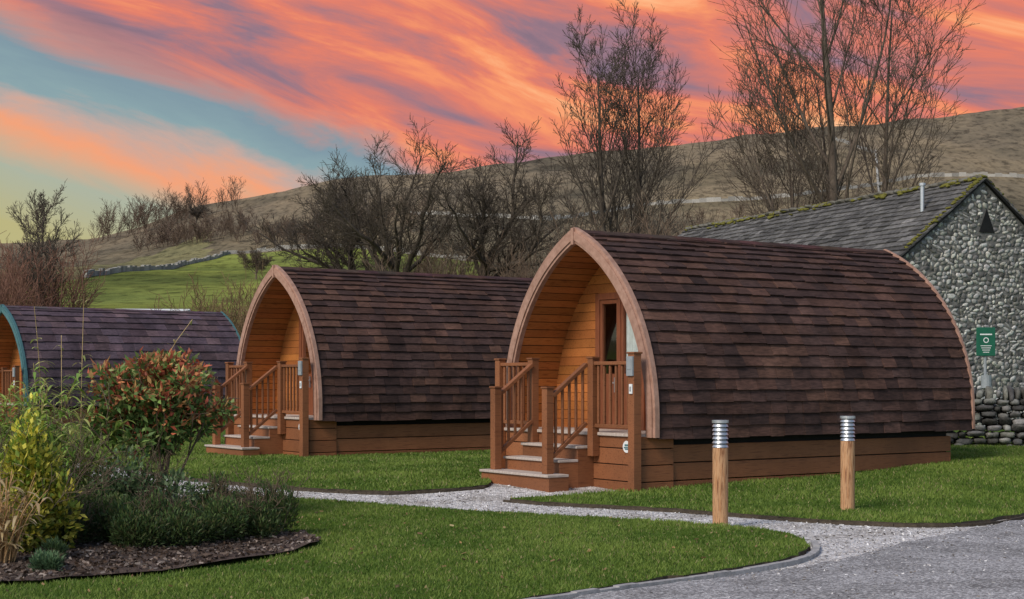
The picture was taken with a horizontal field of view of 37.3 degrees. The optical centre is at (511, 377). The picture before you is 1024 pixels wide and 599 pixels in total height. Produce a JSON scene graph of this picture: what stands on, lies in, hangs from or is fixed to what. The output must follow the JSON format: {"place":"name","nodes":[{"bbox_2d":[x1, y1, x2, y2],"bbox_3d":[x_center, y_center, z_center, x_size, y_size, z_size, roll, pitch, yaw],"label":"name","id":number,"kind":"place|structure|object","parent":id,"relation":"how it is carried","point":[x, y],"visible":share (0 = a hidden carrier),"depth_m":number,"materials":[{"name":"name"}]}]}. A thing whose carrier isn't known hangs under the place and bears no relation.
{"place":"outdoors","nodes":[
{"label":"outdoors","id":0,"kind":"place"},
{"bbox_2d":[1,424,490,492],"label":"lawn","id":1,"kind":"structure","parent":0,"point":[382,472],"depth_m":22.22,"materials":[{"name":"plant"}]},
{"bbox_2d":[0,478,810,598],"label":"lawn","id":2,"kind":"structure","parent":0,"point":[368,550],"depth_m":12.09,"materials":[{"name":"plant"}]},
{"bbox_2d":[0,508,320,581],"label":"mulch flower bed","id":3,"kind":"object","parent":2,"relation":"on","point":[89,558],"visible":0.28,"depth_m":12.09,"materials":[{"name":"brown wood"}]},
{"bbox_2d":[0,463,52,562],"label":"dry ornamental grass","id":4,"kind":"object","parent":3,"relation":"on","point":[5,544],"depth_m":11.69,"materials":[{"name":"beige plant"}]},
{"bbox_2d":[27,548,66,572],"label":"lavender clump","id":5,"kind":"object","parent":3,"relation":"on","point":[42,560],"visible":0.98,"depth_m":11.12,"materials":[{"name":"green plant"}]},
{"bbox_2d":[36,534,68,557],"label":"lavender clump","id":6,"kind":"object","parent":3,"relation":"on","point":[50,545],"visible":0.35,"depth_m":11.89,"materials":[{"name":"green plant"}]},
{"bbox_2d":[0,386,105,501],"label":"laurel shrub","id":7,"kind":"object","parent":3,"relation":"on","point":[57,431],"visible":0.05,"depth_m":16.66,"materials":[{"name":"green plant"}]},
{"bbox_2d":[0,361,134,497],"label":"bamboo clump","id":8,"kind":"object","parent":3,"relation":"on","point":[44,400],"visible":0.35,"depth_m":14.75,"materials":[{"name":"green plant"}]},
{"bbox_2d":[0,393,144,552],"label":"golden euonymus shrub","id":9,"kind":"object","parent":3,"relation":"on","point":[32,456],"visible":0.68,"depth_m":12.49,"materials":[{"name":"green plant"}]},
{"bbox_2d":[53,477,138,543],"bbox_3d":[-3.664,1.196,13.285,0.995,0.670,1.112,0,0,0],"label":"heather shrub","id":10,"kind":"object","parent":3,"relation":"on","point":[102,502],"visible":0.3,"depth_m":13.18,"materials":[{"name":"green plant"}]},
{"bbox_2d":[23,294,192,487],"bbox_3d":[-4.246,0.309,15.613,1.750,2.345,1.070,0,0,-37],"label":"bamboo clump","id":11,"kind":"object","parent":3,"relation":"on","point":[174,341],"visible":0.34,"depth_m":15.45,"materials":[{"name":"green plant"}]},
{"bbox_2d":[46,397,171,509],"bbox_3d":[-4.369,0.839,15.446,1.392,1.288,1.454,0,0,14],"label":"shrub","id":12,"kind":"object","parent":3,"relation":"on","point":[114,438],"visible":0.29,"depth_m":15.33,"materials":[{"name":"green plant"}]},
{"bbox_2d":[37,346,239,489],"bbox_3d":[-3.686,0.571,15.518,1.785,1.815,1.960,0,0,0],"label":"photinia shrub","id":13,"kind":"object","parent":3,"relation":"on","point":[176,384],"visible":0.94,"depth_m":15.30,"materials":[{"name":"green plant"}]},
{"bbox_2d":[76,443,203,512],"bbox_3d":[-3.605,1.083,14.697,1.239,0.923,0.928,0,0,-12],"label":"hebe shrub","id":14,"kind":"object","parent":3,"relation":"on","point":[121,486],"visible":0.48,"depth_m":14.58,"materials":[{"name":"green plant"}]},
{"bbox_2d":[70,483,223,548],"bbox_3d":[-3.108,1.210,13.002,1.271,0.581,1.110,0,0,-29],"label":"heather shrub","id":15,"kind":"object","parent":3,"relation":"on","point":[169,521],"visible":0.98,"depth_m":12.87,"materials":[{"name":"green plant"}]},
{"bbox_2d":[181,468,263,507],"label":"hebe shrub","id":16,"kind":"object","parent":3,"relation":"on","point":[213,485],"visible":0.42,"depth_m":14.87,"materials":[{"name":"green plant"}]},
{"bbox_2d":[180,489,285,542],"bbox_3d":[-2.578,1.234,13.513,1.017,0.528,0.885,0,0,-40],"label":"heather shrub","id":17,"kind":"object","parent":3,"relation":"on","point":[239,519],"visible":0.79,"depth_m":13.37,"materials":[{"name":"green plant"}]},
{"bbox_2d":[228,462,311,531],"bbox_3d":[-2.304,1.142,13.873,0.695,0.758,1.071,0,0,21],"label":"rosemary shrub","id":18,"kind":"object","parent":3,"relation":"on","point":[272,496],"visible":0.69,"depth_m":13.91,"materials":[{"name":"green plant"}]},
{"bbox_2d":[0,107,1023,423],"bbox_3d":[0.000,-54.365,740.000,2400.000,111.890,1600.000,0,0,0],"label":"ground and hills","id":19,"kind":"structure","parent":0,"point":[988,141],"depth_m":464.31,"materials":[{"name":"green plant"}]},
{"bbox_2d":[0,178,83,306],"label":"bare birch tree","id":20,"kind":"object","parent":19,"relation":"on","point":[41,229],"visible":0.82,"depth_m":80.25,"materials":[{"name":"brown plant"}]},
{"bbox_2d":[0,230,106,307],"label":"thicket hedge","id":21,"kind":"object","parent":19,"relation":"on","point":[17,295],"visible":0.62,"depth_m":79.22,"materials":[{"name":"brown plant"}]},
{"bbox_2d":[0,304,239,423],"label":"camping pod","id":22,"kind":"object","parent":19,"relation":"on","point":[118,335],"visible":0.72,"depth_m":41.71,"materials":[{"name":"purple wood"}]},
{"bbox_2d":[139,309,190,310],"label":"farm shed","id":23,"kind":"structure","parent":19,"relation":"on","point":[167,309],"depth_m":73.22,"materials":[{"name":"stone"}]},
{"bbox_2d":[188,204,209,222],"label":"bare hawthorn tree","id":24,"kind":"object","parent":19,"relation":"on","point":[195,212],"visible":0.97,"depth_m":478.96,"materials":[{"name":"brown plant"}]},
{"bbox_2d":[147,266,262,337],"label":"hawthorn bushes","id":25,"kind":"object","parent":19,"relation":"on","point":[238,324],"visible":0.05,"depth_m":59.73,"materials":[{"name":"green plant"}]},
{"bbox_2d":[236,246,275,278],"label":"bare hawthorn tree","id":26,"kind":"object","parent":19,"relation":"on","point":[259,261],"visible":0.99,"depth_m":215.29,"materials":[{"name":"brown plant"}]},
{"bbox_2d":[83,244,467,277],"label":"field stone wall","id":27,"kind":"structure","parent":19,"relation":"on","point":[126,268],"depth_m":292.51,"materials":[{"name":"stone"}]},
{"bbox_2d":[236,148,416,270],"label":"bare oak tree","id":28,"kind":"object","parent":19,"relation":"on","point":[339,251],"visible":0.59,"depth_m":96.01,"materials":[{"name":"brown plant"}]},
{"bbox_2d":[182,478,484,494],"bbox_3d":[-2.593,1.416,19.332,4.418,0.142,0.980,0,0,18],"label":"timber lawn edging","id":29,"kind":"object","parent":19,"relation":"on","point":[397,493],"visible":0.36,"depth_m":18.73,"materials":[{"name":"timber"}]},
{"bbox_2d":[204,265,532,456],"bbox_3d":[-2.120,-0.210,28.328,7.100,3.580,3.370,0,0,-35],"label":"camping pod","id":30,"kind":"object","parent":19,"relation":"on","point":[332,362],"visible":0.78,"depth_m":26.90,"materials":[{"name":"brown wood"}]},
{"bbox_2d":[288,116,480,271],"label":"bare oak tree","id":31,"kind":"object","parent":19,"relation":"on","point":[374,231],"visible":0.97,"depth_m":88.44,"materials":[{"name":"brown plant"}]},
{"bbox_2d":[89,175,745,252],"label":"distant hedgerow","id":32,"kind":"object","parent":19,"relation":"on","point":[179,235],"visible":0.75,"depth_m":424.00,"materials":[{"name":"brown plant"}]},
{"bbox_2d":[424,116,599,277],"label":"bare oak tree","id":33,"kind":"object","parent":19,"relation":"on","point":[482,228],"visible":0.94,"depth_m":90.24,"materials":[{"name":"brown plant"}]},
{"bbox_2d":[350,190,810,277],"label":"bare scrub thicket","id":34,"kind":"object","parent":19,"relation":"on","point":[427,268],"visible":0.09,"depth_m":88.77,"materials":[{"name":"brown plant"}]},
{"bbox_2d":[530,4,690,245],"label":"bare ash tree","id":35,"kind":"object","parent":19,"relation":"on","point":[600,78],"visible":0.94,"depth_m":79.27,"materials":[{"name":"brown plant"}]},
{"bbox_2d":[568,0,729,235],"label":"bare ash tree","id":36,"kind":"object","parent":19,"relation":"on","point":[650,69],"visible":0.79,"depth_m":80.48,"materials":[{"name":"brown plant"}]},
{"bbox_2d":[524,540,819,598],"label":"kerb edging","id":37,"kind":"object","parent":19,"relation":"on","point":[814,552],"visible":0.56,"depth_m":11.22,"materials":[{"name":"concrete"}]},
{"bbox_2d":[411,172,1023,219],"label":"moor stone wall","id":38,"kind":"structure","parent":19,"relation":"on","point":[732,198],"depth_m":438.58,"materials":[{"name":"stone"}]},
{"bbox_2d":[674,192,860,224],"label":"bare scrub thicket","id":39,"kind":"object","parent":19,"relation":"on","point":[744,209],"depth_m":74.77,"materials":[{"name":"brown plant"}]},
{"bbox_2d":[704,29,862,219],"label":"bare ash tree","id":40,"kind":"object","parent":19,"relation":"on","point":[762,136],"visible":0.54,"depth_m":64.02,"materials":[{"name":"brown plant"}]},
{"bbox_2d":[703,0,949,217],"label":"bare ash tree","id":41,"kind":"object","parent":19,"relation":"on","point":[830,160],"visible":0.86,"depth_m":61.56,"materials":[{"name":"brown plant"}]},
{"bbox_2d":[678,174,1023,425],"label":"stone barn","id":42,"kind":"structure","parent":19,"relation":"on","point":[958,244],"depth_m":38.27,"materials":[{"name":"stone"}]},
{"bbox_2d":[835,137,880,191],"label":"moor stone wall","id":43,"kind":"structure","parent":19,"relation":"on","point":[847,142],"depth_m":503.99,"materials":[{"name":"stone"}]},
{"bbox_2d":[742,0,985,207],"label":"bare ash tree","id":44,"kind":"object","parent":19,"relation":"on","point":[885,172],"visible":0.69,"depth_m":61.98,"materials":[{"name":"brown plant"}]},
{"bbox_2d":[946,386,1023,445],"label":"dry stone wall","id":45,"kind":"structure","parent":19,"relation":"on","point":[1004,421],"depth_m":26.45,"materials":[{"name":"stone"}]},
{"bbox_2d":[0,0,1023,242],"label":"sky","id":46,"kind":"structure","parent":0,"point":[119,100],"materials":[{"name":"orange"}]},
{"bbox_2d":[75,464,1006,572],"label":"gravel path","id":47,"kind":"structure","parent":0,"point":[838,542],"depth_m":16.36,"materials":[{"name":"grey gravel"}]},
{"bbox_2d":[503,500,1023,527],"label":"timber lawn edging","id":48,"kind":"object","parent":47,"relation":"on","point":[789,520],"visible":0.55,"depth_m":15.89,"materials":[{"name":"timber"}]},
{"bbox_2d":[712,420,728,523],"bbox_3d":[2.080,0.998,15.130,0.168,1.145,0.168,0,0,0],"label":"bollard light","id":49,"kind":"object","parent":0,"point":[720,480],"visible":0.91,"depth_m":15.06,"materials":[{"name":"wood"}]},
{"bbox_2d":[510,430,1023,524],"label":"lawn","id":50,"kind":"structure","parent":0,"point":[969,483],"depth_m":18.14,"materials":[{"name":"plant"}]},
{"bbox_2d":[479,227,974,491],"bbox_3d":[2.872,-0.190,21.350,6.950,3.580,3.370,0,0,-34],"label":"camping pod","id":51,"kind":"object","parent":50,"relation":"on","point":[635,361],"visible":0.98,"depth_m":20.29,"materials":[{"name":"brown wood"}]},
{"bbox_2d":[840,416,854,509],"bbox_3d":[3.710,0.998,16.750,0.168,1.145,0.168,0,0,0],"label":"bollard light","id":52,"kind":"object","parent":50,"relation":"on","point":[847,471],"visible":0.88,"depth_m":16.69,"materials":[{"name":"wood"}]},
{"bbox_2d":[976,327,994,425],"bbox_3d":[11.100,0.134,35.470,0.440,2.620,0.234,0,0,0],"label":"footpath information sign","id":53,"kind":"object","parent":50,"relation":"on","point":[985,342],"visible":0.96,"depth_m":35.48,"materials":[{"name":"green metal"}]},
{"bbox_2d":[572,519,1023,598],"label":"asphalt road","id":54,"kind":"structure","parent":0,"point":[987,562],"depth_m":11.21,"materials":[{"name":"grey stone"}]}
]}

